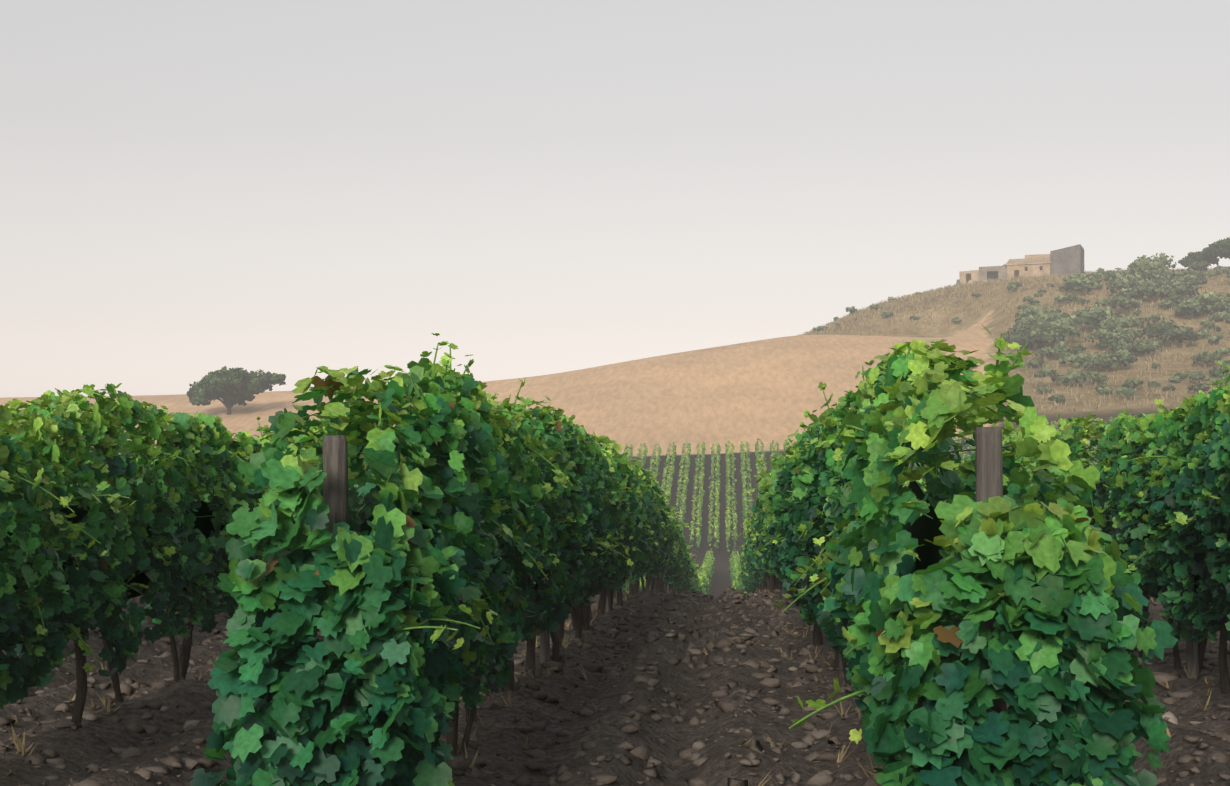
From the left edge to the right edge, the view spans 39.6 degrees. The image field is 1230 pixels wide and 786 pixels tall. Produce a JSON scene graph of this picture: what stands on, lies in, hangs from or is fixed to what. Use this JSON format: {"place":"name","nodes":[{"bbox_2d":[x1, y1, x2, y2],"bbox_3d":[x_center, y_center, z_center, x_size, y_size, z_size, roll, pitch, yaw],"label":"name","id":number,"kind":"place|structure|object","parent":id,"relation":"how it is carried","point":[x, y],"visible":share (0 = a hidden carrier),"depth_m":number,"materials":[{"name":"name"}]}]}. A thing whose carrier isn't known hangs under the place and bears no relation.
{"place":"outdoors","nodes":[
{"label":"outdoors","id":0,"kind":"place"},
{"bbox_2d":[0,274,1229,785],"bbox_3d":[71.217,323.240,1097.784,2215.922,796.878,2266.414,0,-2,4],"label":"terrain","id":1,"kind":"structure","parent":0,"point":[766,392],"depth_m":13.59,"materials":[{"name":"brown soil"}]},
{"bbox_2d":[26,446,1010,589],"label":"trellis wires","id":2,"kind":"object","parent":1,"relation":"on","point":[546,466],"depth_m":6.36,"materials":[{"name":"grey metal"}]},
{"bbox_2d":[0,325,1229,785],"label":"vine leaves","id":3,"kind":"object","parent":1,"relation":"on","point":[412,623],"visible":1,"depth_m":5.60,"materials":[{"name":"green plant"}]},
{"bbox_2d":[0,587,1229,785],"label":"stones","id":4,"kind":"object","parent":1,"relation":"on","point":[819,778],"visible":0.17,"depth_m":9.24,"materials":[{"name":"brown stone"}]},
{"bbox_2d":[0,587,1229,785],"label":"dry weeds","id":5,"kind":"object","parent":1,"relation":"on","point":[20,746],"visible":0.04,"depth_m":9.18,"materials":[{"name":"beige plant"}]},
{"bbox_2d":[0,481,1229,754],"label":"vine","id":6,"kind":"object","parent":1,"relation":"on","point":[581,616],"depth_m":9.61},
{"bbox_2d":[206,249,1228,414],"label":"tree trunks","id":7,"kind":"object","parent":1,"relation":"on","point":[228,405],"visible":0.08,"depth_m":239.65,"materials":[{"name":"brown plant"}]},
{"bbox_2d":[186,237,1229,405],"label":"tree crowns","id":8,"kind":"object","parent":7,"relation":"attached to","point":[240,386],"visible":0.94,"depth_m":238.06,"materials":[{"name":"green plant"}]},
{"bbox_2d":[322,427,1198,785],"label":"vine posts","id":9,"kind":"object","parent":1,"relation":"on","point":[988,465],"visible":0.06,"depth_m":5.42,"materials":[{"name":"brown wood"}]},
{"bbox_2d":[542,417,1145,594],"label":"vineyard rows","id":10,"kind":"object","parent":1,"relation":"on","point":[702,579],"visible":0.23,"depth_m":161.70,"materials":[{"name":"green plant"}]},
{"bbox_2d":[794,266,1229,411],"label":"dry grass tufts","id":11,"kind":"object","parent":1,"relation":"on","point":[928,295],"visible":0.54,"depth_m":290.94,"materials":[{"name":"plant"}]},
{"bbox_2d":[956,244,1083,284],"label":"farmhouse","id":12,"kind":"object","parent":1,"relation":"on","point":[1068,260],"visible":0.46,"depth_m":317.14,"materials":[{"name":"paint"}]},
{"bbox_2d":[812,252,1229,402],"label":"hill shrubs","id":13,"kind":"object","parent":1,"relation":"on","point":[1117,333],"visible":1,"depth_m":243.41,"materials":[{"name":"green plant"}]},
{"bbox_2d":[0,0,1229,397],"label":"sky","id":14,"kind":"structure","parent":0,"point":[190,189],"materials":[{"name":"white"}]},
{"bbox_2d":[13,431,1222,605],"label":"vine leaves","id":15,"kind":"object","parent":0,"point":[659,540],"visible":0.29,"depth_m":22.42,"materials":[{"name":"green plant"}]}
]}

